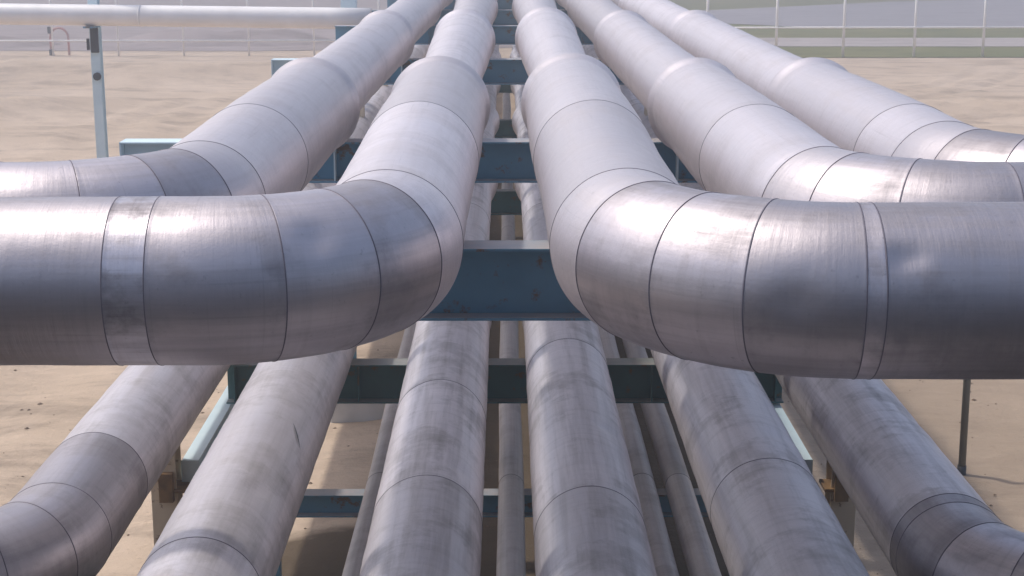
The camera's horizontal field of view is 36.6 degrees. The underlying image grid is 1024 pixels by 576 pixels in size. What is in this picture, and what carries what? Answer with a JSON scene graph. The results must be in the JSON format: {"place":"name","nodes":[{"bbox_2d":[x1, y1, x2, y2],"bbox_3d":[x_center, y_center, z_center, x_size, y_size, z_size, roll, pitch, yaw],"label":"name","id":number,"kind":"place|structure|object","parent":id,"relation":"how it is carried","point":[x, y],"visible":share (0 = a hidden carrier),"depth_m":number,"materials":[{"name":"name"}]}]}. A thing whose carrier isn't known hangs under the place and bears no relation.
{"place":"outdoors","nodes":[
{"label":"outdoors","id":0,"kind":"place"},
{"bbox_2d":[0,0,511,50],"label":"gravel lot","id":1,"kind":"structure","parent":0,"point":[41,33],"depth_m":97.04,"materials":[{"name":"grey gravel"}]},
{"bbox_2d":[0,35,64,47],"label":"gravel heap","id":2,"kind":"object","parent":1,"relation":"on","point":[16,44],"visible":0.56,"depth_m":83.76,"materials":[{"name":"grey gravel"}]},
{"bbox_2d":[115,28,334,46],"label":"gravel heap","id":3,"kind":"object","parent":1,"relation":"on","point":[242,34],"visible":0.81,"depth_m":84.82,"materials":[{"name":"grey gravel"}]},
{"bbox_2d":[0,48,1023,575],"bbox_3d":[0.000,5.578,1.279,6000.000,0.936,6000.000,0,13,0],"label":"ground","id":4,"kind":"structure","parent":0,"point":[46,106],"depth_m":21.30,"materials":[{"name":"beige sand"}]},
{"bbox_2d":[47,27,70,54],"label":"hoop barrier","id":5,"kind":"object","parent":4,"relation":"on","point":[54,29],"visible":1,"depth_m":77.51,"materials":[{"name":"grey metal"}]},
{"bbox_2d":[83,0,108,157],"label":"support column","id":6,"kind":"structure","parent":4,"relation":"on","point":[94,45],"depth_m":30.15,"materials":[{"name":"grey metal"}]},
{"bbox_2d":[0,3,371,28],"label":"overhead pipe","id":7,"kind":"object","parent":6,"relation":"attached to","point":[178,16],"visible":0.98,"depth_m":29.42,"materials":[{"name":"silver metal"}]},
{"bbox_2d":[151,446,189,544],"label":"rack column","id":8,"kind":"structure","parent":4,"relation":"on","point":[168,489],"depth_m":13.28,"materials":[{"name":"beige paint"}]},
{"bbox_2d":[181,385,234,481],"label":"stringer beam","id":9,"kind":"structure","parent":8,"relation":"on","point":[197,451],"depth_m":14.04,"materials":[{"name":"blue metal"}]},
{"bbox_2d":[226,358,783,403],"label":"cross beam","id":10,"kind":"structure","parent":9,"relation":"on","point":[380,380],"depth_m":14.97,"materials":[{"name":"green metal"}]},
{"bbox_2d":[0,45,429,575],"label":"insulated pipe","id":11,"kind":"object","parent":10,"relation":"on","point":[72,506],"visible":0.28,"depth_m":10.04,"materials":[{"name":"metal"}]},
{"bbox_2d":[137,346,356,575],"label":"insulated pipe","id":12,"kind":"object","parent":10,"relation":"on","point":[235,512],"visible":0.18,"depth_m":9.79,"materials":[{"name":"metal"}]},
{"bbox_2d":[359,45,500,575],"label":"insulated pipe","id":13,"kind":"object","parent":10,"relation":"on","point":[427,518],"visible":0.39,"depth_m":10.19,"materials":[{"name":"metal"}]},
{"bbox_2d":[510,45,656,575],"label":"insulated pipe","id":14,"kind":"object","parent":10,"relation":"on","point":[588,519],"visible":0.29,"depth_m":10.18,"materials":[{"name":"metal"}]},
{"bbox_2d":[651,350,868,575],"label":"insulated pipe","id":15,"kind":"object","parent":10,"relation":"on","point":[770,512],"visible":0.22,"depth_m":9.73,"materials":[{"name":"metal"}]},
{"bbox_2d":[582,45,1023,575],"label":"insulated pipe","id":16,"kind":"object","parent":10,"relation":"on","point":[922,507],"visible":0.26,"depth_m":9.80,"materials":[{"name":"metal"}]},
{"bbox_2d":[499,85,511,92],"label":"cross beam","id":17,"kind":"structure","parent":9,"relation":"on","point":[505,88],"depth_m":43.84,"materials":[{"name":"green metal"}]},
{"bbox_2d":[495,119,516,137],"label":"cross beam","id":18,"kind":"structure","parent":9,"relation":"on","point":[505,130],"depth_m":34.28,"materials":[{"name":"green metal"}]},
{"bbox_2d":[491,189,521,214],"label":"cross beam","id":19,"kind":"structure","parent":9,"relation":"on","point":[505,201],"depth_m":24.92,"materials":[{"name":"green metal"}]},
{"bbox_2d":[119,138,697,182],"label":"cross beam","id":20,"kind":"structure","parent":8,"relation":"on","point":[505,160],"depth_m":12.73,"materials":[{"name":"blue metal"}]},
{"bbox_2d":[0,0,452,196],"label":"insulated pipe","id":21,"kind":"object","parent":20,"relation":"on","point":[290,126],"visible":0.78,"depth_m":8.37,"materials":[{"name":"metal"}]},
{"bbox_2d":[611,0,1023,161],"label":"insulated pipe","id":22,"kind":"object","parent":20,"relation":"on","point":[838,105],"visible":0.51,"depth_m":9.83,"materials":[{"name":"metal"}]},
{"bbox_2d":[276,488,729,575],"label":"cross beam","id":23,"kind":"structure","parent":8,"relation":"attached to","point":[330,503],"depth_m":14.61,"materials":[{"name":"blue metal"}]},
{"bbox_2d":[342,323,415,575],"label":"pipe","id":24,"kind":"object","parent":23,"relation":"on","point":[355,555],"visible":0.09,"depth_m":14.06,"materials":[{"name":"metal"}]},
{"bbox_2d":[496,93,525,575],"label":"pipe","id":25,"kind":"object","parent":23,"relation":"on","point":[511,560],"visible":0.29,"depth_m":14.51,"materials":[{"name":"metal"}]},
{"bbox_2d":[598,326,678,575],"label":"pipe","id":26,"kind":"object","parent":23,"relation":"on","point":[660,544],"visible":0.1,"depth_m":14.09,"materials":[{"name":"metal"}]},
{"bbox_2d":[622,339,721,575],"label":"pipe","id":27,"kind":"object","parent":23,"relation":"on","point":[698,550],"visible":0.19,"depth_m":14.00,"materials":[{"name":"metal"}]},
{"bbox_2d":[0,0,379,55],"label":"fence","id":28,"kind":"object","parent":4,"relation":"on","point":[52,40],"visible":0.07,"depth_m":77.04,"materials":[{"name":"white metal"}]},
{"bbox_2d":[341,0,356,7],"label":"support column","id":29,"kind":"structure","parent":4,"relation":"on","point":[348,3],"depth_m":29.92,"materials":[{"name":"white metal"}]},
{"bbox_2d":[331,404,384,422],"bbox_3d":[-1.638,1.415,20.221,1.300,0.340,1.500,0,13,0],"label":"concrete pad","id":30,"kind":"object","parent":4,"relation":"on","point":[344,413],"visible":0.12,"depth_m":19.49,"materials":[{"name":"grey concrete"}]},
{"bbox_2d":[359,106,364,117],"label":"rack column","id":31,"kind":"structure","parent":4,"relation":"on","point":[362,112],"depth_m":28.58,"materials":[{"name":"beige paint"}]},
{"bbox_2d":[335,25,592,44],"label":"cross beam","id":32,"kind":"structure","parent":31,"relation":"on","point":[504,34],"depth_m":28.37,"materials":[{"name":"blue metal"}]},
{"bbox_2d":[3,226,995,573],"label":"stones","id":33,"kind":"object","parent":4,"relation":"on","point":[335,428],"visible":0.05,"depth_m":19.48,"materials":[{"name":"stone"}]},
{"bbox_2d":[819,461,855,546],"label":"rack column","id":34,"kind":"structure","parent":4,"relation":"on","point":[841,504],"depth_m":13.32,"materials":[{"name":"beige paint"}]},
{"bbox_2d":[957,380,970,475],"bbox_3d":[5.080,0.938,17.270,0.111,2.650,0.100,0,13,0],"label":"steel post","id":35,"kind":"object","parent":4,"relation":"on","point":[961,466],"visible":0.42,"depth_m":17.38,"materials":[{"name":"grey metal"}]},
{"bbox_2d":[669,0,1023,57],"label":"grass field","id":36,"kind":"structure","parent":0,"point":[893,51],"depth_m":92.33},
{"bbox_2d":[706,0,1023,56],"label":"fence","id":37,"kind":"object","parent":36,"relation":"on","point":[915,27],"visible":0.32,"depth_m":76.11,"materials":[{"name":"white metal"}]},
{"bbox_2d":[703,0,1023,26],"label":"road","id":38,"kind":"structure","parent":0,"point":[955,13],"depth_m":115.58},
{"bbox_2d":[759,38,1023,45],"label":"path","id":39,"kind":"structure","parent":0,"point":[899,41],"depth_m":86.95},
{"bbox_3d":[2.602,-0.762,21.434,0.420,4.103,0.420,0,13,0],"label":"rack column","id":40,"kind":"object","parent":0,"visible":0},
{"bbox_2d":[271,58,623,84],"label":"cross beam","id":41,"kind":"structure","parent":40,"relation":"on","point":[505,71],"depth_m":20.91,"materials":[{"name":"blue metal"}]},
{"bbox_3d":[2.567,-2.473,28.890,0.420,4.103,0.420,0,13,0],"label":"rack column","id":42,"kind":"object","parent":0,"visible":0},
{"bbox_2d":[772,403,812,473],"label":"stringer beam","id":43,"kind":"structure","parent":42,"relation":"attached to","point":[798,443],"depth_m":14.01,"materials":[{"name":"blue metal"}]},
{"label":"rack column","id":44,"kind":"object","parent":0,"visible":0},
{"bbox_2d":[387,0,564,9],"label":"cross beam","id":45,"kind":"structure","parent":44,"relation":"on","point":[504,4],"depth_m":40.86,"materials":[{"name":"blue metal"}]},
{"bbox_3d":[-2.872,-3.786,34.617,0.420,4.103,0.420,0,13,0],"label":"rack column","id":46,"kind":"object","parent":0,"visible":0},
{"bbox_2d":[372,10,567,24],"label":"cross beam","id":47,"kind":"structure","parent":46,"relation":"on","point":[504,17],"depth_m":34.12,"materials":[{"name":"blue metal"}]},
{"bbox_3d":[3.512,2.119,9.018,0.420,4.038,0.420,0,13,0],"label":"rack column","id":48,"kind":"object","parent":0,"visible":0},
{"bbox_2d":[419,240,590,320],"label":"cross beam","id":49,"kind":"structure","parent":48,"relation":"on","point":[505,280],"depth_m":8.50,"materials":[{"name":"blue metal"}]},
{"bbox_2d":[0,0,497,365],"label":"insulated pipe","id":50,"kind":"object","parent":49,"relation":"on","point":[367,247],"visible":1,"depth_m":5.64,"materials":[{"name":"aluminium"},{"name":"polished aluminium"},{"name":"steel"}]},
{"bbox_2d":[512,0,1023,379],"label":"insulated pipe","id":51,"kind":"object","parent":49,"relation":"on","point":[647,251],"visible":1,"depth_m":5.42,"materials":[{"name":"metal"}]},
{"bbox_2d":[556,0,1023,201],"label":"insulated pipe","id":52,"kind":"object","parent":49,"relation":"on","point":[716,126],"visible":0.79,"depth_m":8.07,"materials":[{"name":"metal"}]}
]}

